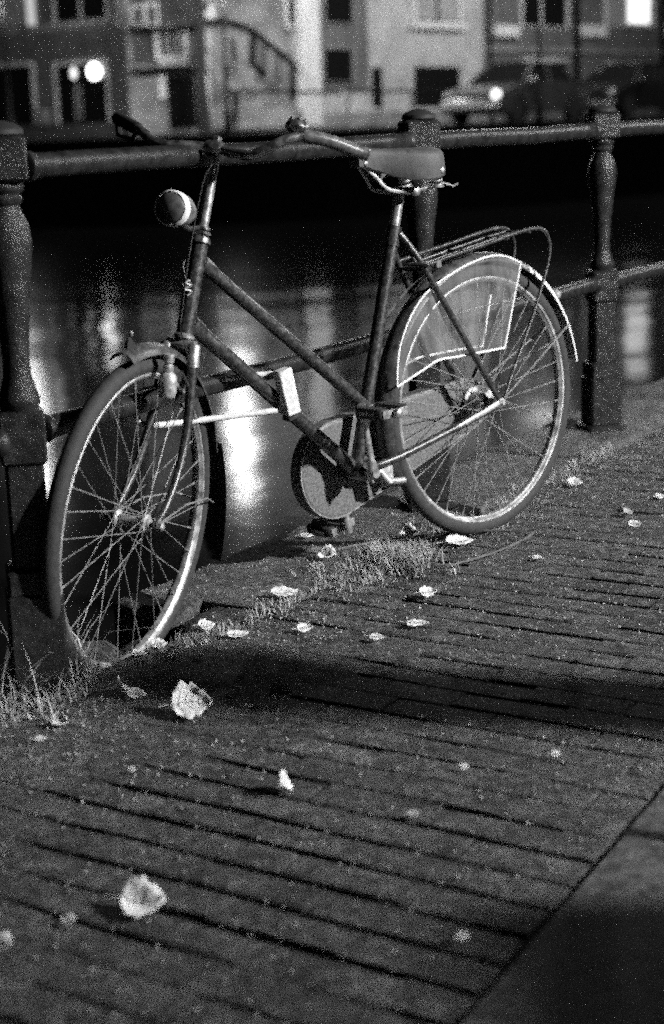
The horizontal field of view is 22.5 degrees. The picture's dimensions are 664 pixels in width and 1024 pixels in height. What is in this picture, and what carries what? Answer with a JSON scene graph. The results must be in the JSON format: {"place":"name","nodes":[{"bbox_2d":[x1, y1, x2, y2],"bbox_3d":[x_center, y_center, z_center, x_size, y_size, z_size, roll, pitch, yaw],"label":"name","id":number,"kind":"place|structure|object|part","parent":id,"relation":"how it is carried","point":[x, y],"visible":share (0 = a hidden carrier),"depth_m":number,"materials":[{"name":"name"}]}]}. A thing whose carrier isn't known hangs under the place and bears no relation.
{"place":"outdoors","nodes":[
{"label":"outdoors","id":0,"kind":"place"},
{"bbox_2d":[0,0,14,122],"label":"street lamp","id":1,"kind":"object","parent":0,"point":[10,117],"visible":0.74,"depth_m":37.26,"materials":[{"name":"black metal"}]},
{"bbox_2d":[0,0,131,138],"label":"brick house","id":2,"kind":"structure","parent":0,"point":[67,68],"depth_m":44.83,"materials":[{"name":"grey brick"}]},
{"bbox_2d":[0,0,27,24],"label":"window","id":3,"kind":"structure","parent":2,"relation":"in","point":[14,10],"depth_m":45.59,"materials":[{"name":"grey glass"}]},
{"bbox_2d":[0,61,36,124],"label":"window","id":4,"kind":"structure","parent":2,"relation":"in","point":[22,82],"depth_m":46.11,"materials":[{"name":"black glass"}]},
{"bbox_2d":[51,0,109,25],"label":"window","id":5,"kind":"structure","parent":2,"relation":"in","point":[62,10],"depth_m":44.08,"materials":[{"name":"black glass"}]},
{"bbox_2d":[52,58,111,123],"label":"window","id":6,"kind":"structure","parent":2,"relation":"in","point":[95,94],"depth_m":44.60,"materials":[{"name":"black glass"}]},
{"bbox_2d":[115,0,124,24],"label":"small window","id":7,"kind":"structure","parent":2,"relation":"in","point":[119,3],"depth_m":43.19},
{"bbox_2d":[79,640,119,657],"bbox_3d":[-0.525,0.328,3.705,0.107,0.081,0.084,-3,12,-29],"label":"cobblestone","id":8,"kind":"object","parent":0,"point":[110,648],"visible":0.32,"depth_m":3.68,"materials":[{"name":"stone"}]},
{"bbox_2d":[0,430,663,1023],"bbox_3d":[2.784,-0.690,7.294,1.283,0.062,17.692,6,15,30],"label":"pavement","id":9,"kind":"structure","parent":0,"point":[456,988],"depth_m":2.66,"materials":[{"name":"brick"}]},
{"bbox_2d":[0,930,12,949],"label":"fallen leaf","id":10,"kind":"object","parent":9,"relation":"on","point":[6,939],"visible":1,"depth_m":2.23,"materials":[{"name":"grey plant"}]},
{"bbox_2d":[0,120,69,708],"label":"railing post","id":11,"kind":"object","parent":9,"relation":"on","point":[35,630],"visible":0.89,"depth_m":3.20,"materials":[{"name":"metal"}]},
{"bbox_2d":[0,429,10,457],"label":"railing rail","id":12,"kind":"object","parent":11,"relation":"attached to","point":[5,444],"visible":1,"depth_m":3.16,"materials":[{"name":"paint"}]},
{"bbox_2d":[25,131,417,182],"bbox_3d":[-0.192,-0.815,3.791,0.061,0.061,1.513,6,15,31],"label":"railing rail","id":13,"kind":"object","parent":11,"relation":"attached to","point":[76,162],"visible":0.64,"depth_m":3.50,"materials":[{"name":"metal"}]},
{"bbox_2d":[45,328,421,442],"bbox_3d":[-0.175,-0.326,3.905,0.058,0.063,1.522,6,15,31],"label":"railing rail","id":14,"kind":"object","parent":11,"relation":"attached to","point":[59,424],"visible":0.44,"depth_m":3.72,"materials":[{"name":"metal"}]},
{"bbox_2d":[30,735,45,740],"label":"fallen leaf","id":15,"kind":"object","parent":9,"relation":"on","point":[38,738],"visible":1,"depth_m":2.98,"materials":[{"name":"grey plant"}]},
{"bbox_2d":[44,711,68,724],"bbox_3d":[-0.507,0.378,3.066,0.030,0.018,0.046,-11,16,-35],"label":"fallen leaf","id":16,"kind":"object","parent":9,"relation":"on","point":[57,718],"visible":1,"depth_m":3.07,"materials":[{"name":"white plant"}]},
{"bbox_2d":[59,913,75,922],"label":"fallen leaf","id":17,"kind":"object","parent":9,"relation":"on","point":[67,918],"visible":1,"depth_m":2.30,"materials":[{"name":"grey plant"}]},
{"bbox_2d":[0,606,177,736],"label":"long grass","id":18,"kind":"structure","parent":9,"relation":"on","point":[5,710],"depth_m":3.25,"materials":[{"name":"grey plant"}]},
{"bbox_2d":[116,675,129,689],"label":"fallen leaf","id":19,"kind":"object","parent":9,"relation":"on","point":[119,684],"visible":0.99,"depth_m":3.21,"materials":[{"name":"grey plant"}]},
{"bbox_2d":[126,766,135,771],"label":"fallen leaf","id":20,"kind":"object","parent":9,"relation":"on","point":[131,768],"visible":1,"depth_m":2.83,"materials":[{"name":"grey plant"}]},
{"bbox_2d":[123,687,145,697],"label":"fallen leaf","id":21,"kind":"object","parent":9,"relation":"on","point":[133,692],"visible":1,"depth_m":3.19,"materials":[{"name":"grey plant"}]},
{"bbox_2d":[104,875,166,918],"bbox_3d":[-0.273,0.532,2.328,0.063,0.038,0.068,-13,17,-39],"label":"fallen leaf","id":22,"kind":"object","parent":9,"relation":"on","point":[140,896],"visible":1,"depth_m":2.33,"materials":[{"name":"white plant"}]},
{"bbox_2d":[126,649,146,655],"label":"fallen leaf","id":23,"kind":"object","parent":9,"relation":"on","point":[136,652],"visible":0.99,"depth_m":3.48,"materials":[{"name":"white plant"}]},
{"bbox_2d":[146,637,167,647],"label":"fallen leaf","id":24,"kind":"object","parent":9,"relation":"on","point":[154,643],"visible":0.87,"depth_m":3.54,"materials":[{"name":"white plant"}]},
{"bbox_2d":[159,650,184,665],"bbox_3d":[-0.320,0.292,3.340,0.044,0.020,0.035,-8,14,-23],"label":"fallen leaf","id":25,"kind":"object","parent":9,"relation":"on","point":[173,658],"visible":1,"depth_m":3.35,"materials":[{"name":"black plant"}]},
{"bbox_2d":[158,680,211,718],"bbox_3d":[-0.269,0.346,3.083,0.082,0.055,0.068,4,15,24],"label":"fallen leaf","id":26,"kind":"object","parent":9,"relation":"on","point":[190,700],"visible":1,"depth_m":3.09,"materials":[{"name":"white plant"}]},
{"bbox_2d":[184,653,205,659],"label":"fallen leaf","id":27,"kind":"object","parent":9,"relation":"on","point":[195,656],"visible":1,"depth_m":3.36,"materials":[{"name":"black plant"}]},
{"bbox_2d":[193,618,214,629],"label":"fallen leaf","id":28,"kind":"object","parent":9,"relation":"on","point":[202,622],"visible":0.88,"depth_m":3.65,"materials":[{"name":"white plant"}]},
{"bbox_2d":[223,684,240,690],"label":"fallen leaf","id":29,"kind":"object","parent":9,"relation":"on","point":[232,687],"visible":1,"depth_m":3.21,"materials":[{"name":"black plant"}]},
{"bbox_2d":[218,630,248,637],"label":"fallen leaf","id":30,"kind":"object","parent":9,"relation":"on","point":[234,633],"visible":1,"depth_m":3.53,"materials":[{"name":"white plant"}]},
{"bbox_2d":[262,681,292,699],"bbox_3d":[-0.100,0.339,3.156,0.048,0.024,0.044,6,16,32],"label":"fallen leaf","id":31,"kind":"object","parent":9,"relation":"on","point":[279,690],"visible":1,"depth_m":3.17,"materials":[{"name":"black plant"}]},
{"bbox_2d":[278,769,293,789],"bbox_3d":[-0.075,0.435,2.720,0.025,0.034,0.061,-2,13,0],"label":"fallen leaf","id":32,"kind":"object","parent":9,"relation":"on","point":[284,780],"visible":1,"depth_m":2.73,"materials":[{"name":"white plant"}]},
{"bbox_2d":[292,623,312,631],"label":"fallen leaf","id":33,"kind":"object","parent":9,"relation":"on","point":[303,627],"visible":1,"depth_m":3.57,"materials":[{"name":"white plant"}]},
{"bbox_2d":[40,112,577,677],"bbox_3d":[-0.066,-0.377,3.920,1.861,1.170,0.585,-20,21,-40],"label":"bicycle","id":34,"kind":"object","parent":9,"relation":"on","point":[368,448],"visible":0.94,"depth_m":3.96,"materials":[{"name":"black metal"}]},
{"bbox_2d":[132,367,301,428],"bbox_3d":[-0.263,-0.247,3.736,0.418,0.125,0.060,-9,15,-26],"label":"bicycle lock","id":35,"kind":"object","parent":34,"relation":"attached to","point":[287,393],"visible":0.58,"depth_m":3.78,"materials":[{"name":"plastic"}]},
{"bbox_2d":[10,441,650,969],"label":"grass","id":36,"kind":"structure","parent":9,"relation":"on","point":[402,559],"depth_m":4.04,"materials":[{"name":"grey plant"}]},
{"bbox_2d":[0,414,663,1023],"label":"grit","id":37,"kind":"object","parent":9,"relation":"on","point":[90,968],"visible":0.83,"depth_m":3.24,"materials":[{"name":"grey gravel"}]},
{"bbox_2d":[363,633,383,639],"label":"fallen leaf","id":38,"kind":"object","parent":9,"relation":"on","point":[374,636],"visible":1,"depth_m":3.49,"materials":[{"name":"white plant"}]},
{"bbox_2d":[403,809,420,816],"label":"fallen leaf","id":39,"kind":"object","parent":9,"relation":"on","point":[412,812],"visible":1,"depth_m":2.60,"materials":[{"name":"grey plant"}]},
{"bbox_2d":[290,529,534,565],"bbox_3d":[0.246,0.095,4.179,0.642,0.008,0.301,-7,14,-19],"label":"cord","id":40,"kind":"object","parent":9,"relation":"on","point":[465,561],"visible":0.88,"depth_m":4.25,"materials":[{"name":"fabric"}]},
{"bbox_2d":[398,619,428,626],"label":"fallen leaf","id":41,"kind":"object","parent":9,"relation":"on","point":[414,622],"visible":1,"depth_m":3.58,"materials":[{"name":"white plant"}]},
{"bbox_2d":[413,585,436,596],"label":"fallen leaf","id":42,"kind":"object","parent":9,"relation":"on","point":[424,590],"visible":1,"depth_m":3.80,"materials":[{"name":"white plant"}]},
{"bbox_2d":[440,534,473,544],"bbox_3d":[0.313,0.071,4.236,0.087,0.022,0.050,-9,15,-27],"label":"fallen leaf","id":43,"kind":"object","parent":9,"relation":"on","point":[456,539],"visible":0.99,"depth_m":4.25,"materials":[{"name":"white plant"}]},
{"bbox_2d":[453,930,469,940],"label":"fallen leaf","id":44,"kind":"object","parent":9,"relation":"on","point":[463,935],"visible":1,"depth_m":2.21,"materials":[{"name":"grey plant"}]},
{"bbox_2d":[457,762,467,768],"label":"fallen leaf","id":45,"kind":"object","parent":9,"relation":"on","point":[463,765],"visible":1,"depth_m":2.79,"materials":[{"name":"grey plant"}]},
{"bbox_2d":[528,554,541,558],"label":"fallen leaf","id":46,"kind":"object","parent":9,"relation":"on","point":[534,556],"visible":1,"depth_m":4.08,"materials":[{"name":"white plant"}]},
{"bbox_2d":[549,750,559,756],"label":"fallen leaf","id":47,"kind":"object","parent":9,"relation":"on","point":[555,753],"visible":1,"depth_m":2.82,"materials":[{"name":"grey plant"}]},
{"bbox_2d":[565,476,581,484],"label":"fallen leaf","id":48,"kind":"object","parent":9,"relation":"on","point":[570,480],"visible":1,"depth_m":4.87,"materials":[{"name":"white plant"}]},
{"bbox_2d":[620,507,632,514],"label":"fallen leaf","id":49,"kind":"object","parent":9,"relation":"on","point":[627,511],"visible":1,"depth_m":4.49,"materials":[{"name":"grey plant"}]},
{"bbox_2d":[623,520,642,526],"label":"fallen leaf","id":50,"kind":"object","parent":9,"relation":"on","point":[633,523],"visible":1,"depth_m":4.36,"materials":[{"name":"white plant"}]},
{"bbox_2d":[652,493,663,498],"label":"fallen leaf","id":51,"kind":"object","parent":9,"relation":"on","point":[660,496],"visible":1,"depth_m":4.67,"materials":[{"name":"white plant"}]},
{"bbox_2d":[0,193,663,700],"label":"canal water","id":52,"kind":"structure","parent":0,"point":[98,293],"depth_m":16.60,"materials":[{"name":"black liquid"}]},
{"bbox_2d":[19,115,663,225],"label":"quay","id":53,"kind":"structure","parent":0,"point":[514,175],"depth_m":36.12,"materials":[{"name":"black stone"}]},
{"bbox_2d":[165,0,212,133],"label":"tree","id":54,"kind":"object","parent":53,"relation":"on","point":[203,114],"visible":0.95,"depth_m":39.52,"materials":[{"name":"grey plant"}]},
{"bbox_2d":[221,0,231,133],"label":"street lamp","id":55,"kind":"object","parent":53,"relation":"on","point":[227,116],"visible":1,"depth_m":37.38,"materials":[{"name":"grey metal"}]},
{"bbox_2d":[123,0,341,134],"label":"stoop house","id":56,"kind":"structure","parent":53,"relation":"on","point":[263,91],"depth_m":42.31,"materials":[{"name":"grey paint"}]},
{"bbox_2d":[131,5,145,24],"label":"window","id":57,"kind":"structure","parent":56,"relation":"in","point":[143,6],"depth_m":42.15,"materials":[{"name":"grey glass"}]},
{"bbox_2d":[144,3,158,25],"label":"window","id":58,"kind":"structure","parent":56,"relation":"in","point":[157,14],"depth_m":42.16,"materials":[{"name":"grey glass"}]},
{"bbox_2d":[154,31,188,59],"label":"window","id":59,"kind":"structure","parent":56,"relation":"in","point":[184,33],"depth_m":42.14,"materials":[{"name":"grey glass"}]},
{"bbox_2d":[167,75,196,127],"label":"basement door","id":60,"kind":"structure","parent":56,"relation":"in","point":[181,89],"depth_m":42.68,"materials":[{"name":"black paint"}]},
{"bbox_2d":[285,0,298,27],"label":"small window","id":61,"kind":"structure","parent":56,"relation":"in","point":[290,18],"depth_m":42.20,"materials":[{"name":"white glass"}]},
{"bbox_2d":[291,0,486,129],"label":"white house","id":62,"kind":"structure","parent":53,"relation":"on","point":[378,63],"depth_m":45.30,"materials":[{"name":"paint"}]},
{"bbox_2d":[321,47,354,82],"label":"window","id":63,"kind":"structure","parent":62,"relation":"in","point":[337,62],"depth_m":43.89,"materials":[{"name":"black glass"}]},
{"bbox_2d":[322,0,356,24],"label":"window","id":64,"kind":"structure","parent":62,"relation":"in","point":[343,11],"depth_m":43.69,"materials":[{"name":"black glass"}]},
{"bbox_2d":[413,0,462,23],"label":"window","id":65,"kind":"structure","parent":62,"relation":"in","point":[449,10],"depth_m":47.10,"materials":[{"name":"white glass"}]},
{"bbox_2d":[440,61,587,124],"bbox_3d":[4.449,-10.130,40.292,1.840,1.450,4.350,8,16,36],"label":"parked car","id":66,"kind":"object","parent":53,"relation":"on","point":[508,90],"visible":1,"depth_m":39.49,"materials":[{"name":"grey paint"}]},
{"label":"window glass","id":67,"kind":"part","parent":66,"relation":"part of","materials":[{"name":"black glass"}]},
{"bbox_2d":[535,0,542,122],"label":"street lamp","id":68,"kind":"object","parent":53,"relation":"on","point":[539,109],"visible":1,"depth_m":37.58,"materials":[{"name":"black metal"}]},
{"bbox_2d":[576,62,663,119],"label":"parked car","id":69,"kind":"object","parent":53,"relation":"on","point":[626,89],"visible":0.65,"depth_m":43.56,"materials":[{"name":"black paint"}]},
{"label":"window glass","id":70,"kind":"part","parent":69,"relation":"part of","materials":[{"name":"black glass"}]},
{"bbox_2d":[114,379,663,642],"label":"quay edge","id":71,"kind":"object","parent":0,"point":[641,403],"visible":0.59,"depth_m":4.42,"materials":[{"name":"stone"}]},
{"bbox_2d":[260,585,297,596],"bbox_3d":[-0.121,0.181,3.840,0.074,0.016,0.050,4,15,25],"label":"fallen leaf","id":72,"kind":"object","parent":71,"relation":"on","point":[282,589],"visible":0.99,"depth_m":3.84,"materials":[{"name":"white plant"}]},
{"bbox_2d":[295,533,311,536],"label":"fallen leaf","id":73,"kind":"object","parent":71,"relation":"on","point":[305,535],"visible":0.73,"depth_m":4.36,"materials":[{"name":"white plant"}]},
{"bbox_2d":[317,544,335,557],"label":"fallen leaf","id":74,"kind":"object","parent":71,"relation":"on","point":[326,551],"visible":1,"depth_m":4.16,"materials":[{"name":"white plant"}]},
{"bbox_2d":[399,523,416,535],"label":"fallen leaf","id":75,"kind":"object","parent":71,"relation":"on","point":[408,529],"visible":1,"depth_m":4.34,"materials":[{"name":"grey plant"}]},
{"bbox_2d":[397,109,456,511],"bbox_3d":[0.248,-0.545,4.570,0.136,1.087,0.136,-5,14,-13],"label":"railing post","id":76,"kind":"object","parent":71,"relation":"on","point":[423,127],"visible":0.39,"depth_m":4.53,"materials":[{"name":"metal"}]},
{"bbox_2d":[440,122,602,149],"bbox_3d":[0.562,-1.123,4.988,0.061,0.061,1.144,6,15,31],"label":"railing rail","id":77,"kind":"object","parent":76,"relation":"attached to","point":[592,131],"visible":0.74,"depth_m":4.93,"materials":[{"name":"metal"}]},
{"bbox_2d":[576,104,626,431],"bbox_3d":[0.906,-0.814,5.615,0.136,1.087,0.136,-5,14,-13],"label":"railing post","id":78,"kind":"object","parent":71,"relation":"on","point":[601,394],"visible":0.98,"depth_m":5.61,"materials":[{"name":"metal"}]},
{"bbox_2d":[443,276,602,333],"bbox_3d":[0.579,-0.634,5.103,0.058,0.063,1.152,6,15,31],"label":"railing rail","id":79,"kind":"object","parent":78,"relation":"attached to","point":[593,284],"visible":0.59,"depth_m":5.02,"materials":[{"name":"metal"}]},
{"bbox_2d":[619,262,663,285],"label":"railing rail","id":80,"kind":"object","parent":78,"relation":"attached to","point":[639,273],"visible":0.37,"depth_m":5.88,"materials":[{"name":"metal"}]},
{"bbox_2d":[483,0,663,121],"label":"grey house","id":81,"kind":"structure","parent":0,"point":[581,39],"depth_m":53.07,"materials":[{"name":"brick"}]},
{"bbox_2d":[520,0,569,28],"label":"window","id":82,"kind":"structure","parent":81,"relation":"in","point":[552,12],"depth_m":51.67,"materials":[{"name":"black glass"}]},
{"bbox_2d":[605,0,655,27],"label":"window","id":83,"kind":"structure","parent":81,"relation":"in","point":[616,11],"depth_m":55.28,"materials":[{"name":"white glass"}]},
{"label":"road","id":84,"kind":"structure","parent":0,"visible":0},
{"bbox_2d":[461,788,663,1023],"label":"kerb","id":85,"kind":"structure","parent":84,"relation":"on","point":[593,952],"depth_m":2.16,"materials":[{"name":"stone"}]},
{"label":"railing post","id":86,"kind":"object","parent":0,"visible":0},
{"bbox_2d":[620,120,663,136],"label":"railing rail","id":87,"kind":"object","parent":86,"relation":"attached to","point":[642,127],"visible":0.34,"depth_m":5.75,"materials":[{"name":"metal"}]}
]}

